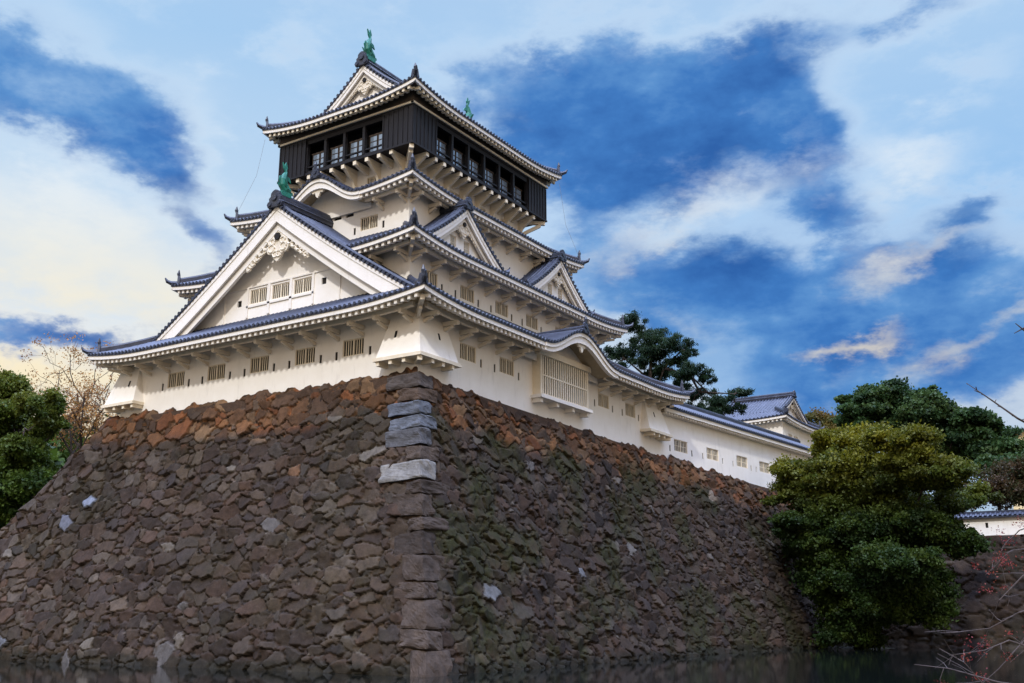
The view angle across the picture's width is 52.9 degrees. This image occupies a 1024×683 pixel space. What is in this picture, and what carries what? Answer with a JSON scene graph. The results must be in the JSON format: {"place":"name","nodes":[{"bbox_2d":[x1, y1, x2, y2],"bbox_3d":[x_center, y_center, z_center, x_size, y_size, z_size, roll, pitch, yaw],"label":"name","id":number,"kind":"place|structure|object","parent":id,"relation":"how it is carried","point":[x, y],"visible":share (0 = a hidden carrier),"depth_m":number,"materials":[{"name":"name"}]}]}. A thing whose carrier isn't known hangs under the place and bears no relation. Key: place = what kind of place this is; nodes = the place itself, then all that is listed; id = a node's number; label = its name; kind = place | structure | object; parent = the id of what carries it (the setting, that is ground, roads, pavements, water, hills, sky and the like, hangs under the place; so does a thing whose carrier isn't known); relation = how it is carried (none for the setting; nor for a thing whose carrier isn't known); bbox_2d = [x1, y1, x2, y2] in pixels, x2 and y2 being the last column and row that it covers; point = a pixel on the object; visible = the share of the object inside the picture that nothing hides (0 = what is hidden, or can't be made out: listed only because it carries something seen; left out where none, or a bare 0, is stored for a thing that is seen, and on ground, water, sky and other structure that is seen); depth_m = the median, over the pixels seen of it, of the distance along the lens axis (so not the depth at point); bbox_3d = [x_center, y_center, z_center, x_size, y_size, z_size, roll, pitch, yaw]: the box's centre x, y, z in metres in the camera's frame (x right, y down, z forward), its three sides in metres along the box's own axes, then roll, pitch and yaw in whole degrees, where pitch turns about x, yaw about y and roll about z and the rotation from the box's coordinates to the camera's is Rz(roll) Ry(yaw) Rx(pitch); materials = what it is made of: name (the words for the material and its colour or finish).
{"place":"outdoors","nodes":[
{"label":"outdoors","id":0,"kind":"place"},
{"bbox_2d":[0,646,1023,682],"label":"moat water","id":1,"kind":"structure","parent":0,"point":[852,665],"depth_m":49.67,"materials":[{"name":"black liquid"}]},
{"bbox_2d":[914,518,1023,682],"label":"red leaf shrub","id":2,"kind":"object","parent":1,"relation":"in","point":[980,646],"visible":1,"depth_m":6.00,"materials":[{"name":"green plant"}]},
{"bbox_2d":[0,0,1023,517],"label":"sky","id":3,"kind":"structure","parent":0,"point":[825,197],"materials":[{"name":"blue"}]},
{"bbox_2d":[966,323,1023,422],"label":"bare twig","id":4,"kind":"object","parent":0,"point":[1013,415],"visible":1,"depth_m":8.05,"materials":[{"name":"brown plant"}]},
{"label":"castle terrace","id":5,"kind":"structure","parent":0,"visible":0},
{"bbox_2d":[81,29,694,454],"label":"castle keep","id":6,"kind":"structure","parent":5,"relation":"on","point":[389,237],"depth_m":68.13,"materials":[{"name":"white paint"}]},
{"bbox_2d":[168,371,184,387],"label":"window","id":7,"kind":"structure","parent":6,"relation":"in","point":[176,379],"depth_m":67.60,"materials":[{"name":"beige wood"}]},
{"bbox_2d":[207,363,225,380],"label":"window","id":8,"kind":"structure","parent":6,"relation":"in","point":[215,372],"depth_m":65.57,"materials":[{"name":"beige wood"}]},
{"bbox_2d":[250,287,266,304],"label":"window","id":9,"kind":"structure","parent":6,"relation":"in","point":[258,295],"depth_m":67.57,"materials":[{"name":"beige wood"}]},
{"bbox_2d":[250,355,268,373],"bbox_3d":[-15.448,1.438,63.470,1.614,0.994,0.305,-10,-18,32],"label":"window","id":10,"kind":"structure","parent":6,"relation":"in","point":[258,364],"depth_m":63.52,"materials":[{"name":"beige wood"}]},
{"bbox_2d":[272,282,289,299],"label":"window","id":11,"kind":"structure","parent":6,"relation":"in","point":[282,290],"depth_m":66.50,"materials":[{"name":"beige wood"}]},
{"bbox_2d":[294,276,311,294],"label":"window","id":12,"kind":"structure","parent":6,"relation":"in","point":[303,285],"depth_m":65.45,"materials":[{"name":"beige wood"}]},
{"bbox_2d":[295,346,314,365],"bbox_3d":[-12.226,0.895,61.433,1.614,0.994,0.305,-10,-18,32],"label":"window","id":13,"kind":"structure","parent":6,"relation":"in","point":[305,355],"depth_m":61.49,"materials":[{"name":"beige wood"}]},
{"bbox_2d":[312,151,323,169],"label":"gallery window","id":14,"kind":"structure","parent":6,"relation":"in","point":[318,157],"depth_m":74.99,"materials":[{"name":"grey glass"}]},
{"bbox_2d":[330,144,342,163],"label":"gallery window","id":15,"kind":"structure","parent":6,"relation":"in","point":[336,152],"depth_m":74.03,"materials":[{"name":"grey glass"}]},
{"bbox_2d":[343,337,363,356],"bbox_3d":[-9.046,0.360,59.423,1.614,0.994,0.305,-10,-18,32],"label":"window","id":16,"kind":"structure","parent":6,"relation":"in","point":[351,347],"depth_m":59.47,"materials":[{"name":"beige wood"}]},
{"bbox_2d":[349,138,361,157],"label":"gallery window","id":17,"kind":"structure","parent":6,"relation":"in","point":[356,145],"depth_m":73.06,"materials":[{"name":"grey glass"}]},
{"bbox_2d":[360,214,377,230],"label":"window","id":18,"kind":"structure","parent":6,"relation":"in","point":[369,223],"depth_m":68.80,"materials":[{"name":"beige wood"}]},
{"bbox_2d":[367,176,375,183],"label":"window","id":19,"kind":"structure","parent":6,"relation":"in","point":[371,179],"depth_m":73.03,"materials":[{"name":"beige wood"}]},
{"bbox_2d":[369,132,381,151],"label":"gallery window","id":20,"kind":"structure","parent":6,"relation":"in","point":[375,139],"depth_m":72.10,"materials":[{"name":"grey glass"}]},
{"bbox_2d":[425,269,436,286],"bbox_3d":[-5.260,-3.926,64.157,0.305,0.914,1.554,-10,-18,32],"label":"window","id":21,"kind":"structure","parent":6,"relation":"in","point":[432,277],"depth_m":64.51,"materials":[{"name":"beige wood"}]},
{"bbox_2d":[437,138,446,158],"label":"gallery window","id":22,"kind":"structure","parent":6,"relation":"in","point":[441,146],"depth_m":73.17,"materials":[{"name":"grey glass"}]},
{"bbox_2d":[450,234,455,246],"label":"window","id":23,"kind":"structure","parent":6,"relation":"in","point":[452,240],"depth_m":67.90,"materials":[{"name":"beige wood"}]},
{"bbox_2d":[448,145,462,168],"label":"gallery window","id":24,"kind":"structure","parent":6,"relation":"in","point":[457,155],"depth_m":74.71,"materials":[{"name":"grey glass"}]},
{"bbox_2d":[464,241,468,253],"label":"window","id":25,"kind":"structure","parent":6,"relation":"in","point":[466,246],"depth_m":69.13,"materials":[{"name":"beige wood"}]},
{"bbox_2d":[460,285,473,303],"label":"window","id":26,"kind":"structure","parent":6,"relation":"in","point":[468,295],"depth_m":67.45,"materials":[{"name":"beige wood"}]},
{"bbox_2d":[460,342,475,362],"bbox_3d":[-2.740,0.693,60.675,0.305,0.994,1.614,-10,-18,32],"label":"window","id":27,"kind":"structure","parent":6,"relation":"in","point":[467,352],"depth_m":60.80,"materials":[{"name":"beige wood"}]},
{"bbox_2d":[464,155,478,177],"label":"gallery window","id":28,"kind":"structure","parent":6,"relation":"in","point":[473,164],"depth_m":76.43,"materials":[{"name":"grey glass"}]},
{"bbox_2d":[480,165,493,186],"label":"gallery window","id":29,"kind":"structure","parent":6,"relation":"in","point":[488,174],"depth_m":78.00,"materials":[{"name":"grey glass"}]},
{"bbox_2d":[495,300,507,317],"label":"window","id":30,"kind":"structure","parent":6,"relation":"in","point":[501,309],"depth_m":70.72,"materials":[{"name":"beige wood"}]},
{"bbox_2d":[495,174,507,195],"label":"gallery window","id":31,"kind":"structure","parent":6,"relation":"in","point":[503,183],"depth_m":79.66,"materials":[{"name":"grey glass"}]},
{"bbox_2d":[500,357,513,376],"bbox_3d":[-0.468,1.587,64.031,0.305,0.994,1.614,-10,-18,32],"label":"window","id":32,"kind":"structure","parent":6,"relation":"in","point":[506,366],"depth_m":64.20,"materials":[{"name":"beige wood"}]},
{"bbox_2d":[509,183,521,203],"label":"gallery window","id":33,"kind":"structure","parent":6,"relation":"in","point":[518,191],"depth_m":81.30,"materials":[{"name":"grey glass"}]},
{"bbox_2d":[526,314,536,329],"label":"window","id":34,"kind":"structure","parent":6,"relation":"in","point":[531,322],"depth_m":73.82,"materials":[{"name":"beige wood"}]},
{"bbox_2d":[547,283,551,294],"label":"window","id":35,"kind":"structure","parent":6,"relation":"in","point":[549,285],"depth_m":77.82,"materials":[{"name":"beige wood"}]},
{"bbox_2d":[558,288,561,298],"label":"window","id":36,"kind":"structure","parent":6,"relation":"in","point":[559,290],"depth_m":79.09,"materials":[{"name":"beige wood"}]},
{"bbox_2d":[531,350,592,417],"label":"bay window","id":37,"kind":"structure","parent":6,"relation":"in","point":[558,381],"depth_m":68.16,"materials":[{"name":"white wood"}]},
{"bbox_2d":[598,393,608,408],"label":"window","id":38,"kind":"structure","parent":6,"relation":"in","point":[603,402],"depth_m":74.37,"materials":[{"name":"beige wood"}]},
{"bbox_2d":[625,402,634,417],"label":"window","id":39,"kind":"structure","parent":6,"relation":"in","point":[630,409],"depth_m":77.98,"materials":[{"name":"beige wood"}]},
{"bbox_2d":[602,310,755,416],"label":"pine tree","id":40,"kind":"object","parent":5,"relation":"on","point":[658,345],"visible":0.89,"depth_m":103.05,"materials":[{"name":"green plant"}]},
{"bbox_2d":[725,390,824,446],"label":"corner turret","id":41,"kind":"object","parent":5,"relation":"on","point":[782,413],"visible":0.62,"depth_m":116.49,"materials":[{"name":"white paint"}]},
{"bbox_2d":[804,407,847,429],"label":"autumn tree","id":42,"kind":"object","parent":5,"relation":"on","point":[822,417],"visible":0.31,"depth_m":135.26,"materials":[{"name":"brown plant"}]},
{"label":"lower terrace","id":43,"kind":"structure","parent":0,"visible":0},
{"bbox_2d":[0,365,72,530],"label":"leafy tree","id":44,"kind":"object","parent":43,"relation":"on","point":[28,467],"visible":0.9,"depth_m":85.57,"materials":[{"name":"green plant"}]},
{"bbox_2d":[21,395,108,472],"bbox_3d":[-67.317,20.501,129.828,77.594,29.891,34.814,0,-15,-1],"label":"leafy tree","id":45,"kind":"object","parent":43,"relation":"on","point":[61,456],"visible":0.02,"depth_m":126.37,"materials":[{"name":"green plant"}]},
{"bbox_2d":[20,333,119,460],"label":"bare tree","id":46,"kind":"object","parent":43,"relation":"on","point":[78,415],"visible":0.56,"depth_m":96.69,"materials":[{"name":"brown plant"}]},
{"label":"ground","id":47,"kind":"structure","parent":0,"visible":0},
{"bbox_2d":[0,366,848,676],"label":"stone rampart","id":48,"kind":"object","parent":47,"relation":"on","point":[414,522],"visible":0.92,"depth_m":59.31,"materials":[{"name":"brown stone"}]},
{"bbox_2d":[657,401,812,487],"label":"gallery house","id":49,"kind":"structure","parent":48,"relation":"on","point":[704,439],"depth_m":90.18,"materials":[{"name":"white paint"}]},
{"bbox_2d":[674,439,686,453],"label":"window","id":50,"kind":"structure","parent":49,"relation":"in","point":[679,446],"depth_m":83.86,"materials":[{"name":"white wood"}]},
{"bbox_2d":[706,447,718,461],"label":"window","id":51,"kind":"structure","parent":49,"relation":"in","point":[712,454],"depth_m":88.08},
{"bbox_2d":[736,455,747,468],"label":"window","id":52,"kind":"structure","parent":49,"relation":"in","point":[741,461],"depth_m":92.46,"materials":[{"name":"beige wood"}]},
{"bbox_2d":[759,461,769,473],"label":"window","id":53,"kind":"structure","parent":49,"relation":"in","point":[763,466],"depth_m":95.73,"materials":[{"name":"white wood"}]},
{"bbox_2d":[850,534,1023,648],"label":"rampart","id":54,"kind":"object","parent":47,"relation":"on","point":[975,613],"visible":0.2,"depth_m":88.51,"materials":[{"name":"stone"}]},
{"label":"outer terrace","id":55,"kind":"structure","parent":0,"visible":0},
{"bbox_2d":[831,375,1023,483],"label":"leafy tree","id":56,"kind":"object","parent":55,"relation":"on","point":[976,434],"visible":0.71,"depth_m":116.89,"materials":[{"name":"green plant"}]},
{"bbox_2d":[954,509,1023,535],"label":"plaster wall","id":57,"kind":"structure","parent":55,"relation":"on","point":[984,522],"depth_m":91.27,"materials":[{"name":"white paint"}]},
{"bbox_2d":[958,453,1023,511],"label":"brown shrub","id":58,"kind":"object","parent":55,"relation":"on","point":[1006,479],"visible":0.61,"depth_m":93.90,"materials":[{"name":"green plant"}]},
{"bbox_2d":[1014,428,1023,509],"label":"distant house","id":59,"kind":"structure","parent":55,"relation":"on","point":[1017,506],"depth_m":139.53,"materials":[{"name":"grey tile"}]},
{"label":"earth bank","id":60,"kind":"structure","parent":0,"visible":0},
{"bbox_2d":[760,418,1005,648],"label":"bushy tree","id":61,"kind":"object","parent":60,"relation":"on","point":[869,530],"visible":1,"depth_m":83.08,"materials":[{"name":"green plant"}]}
]}

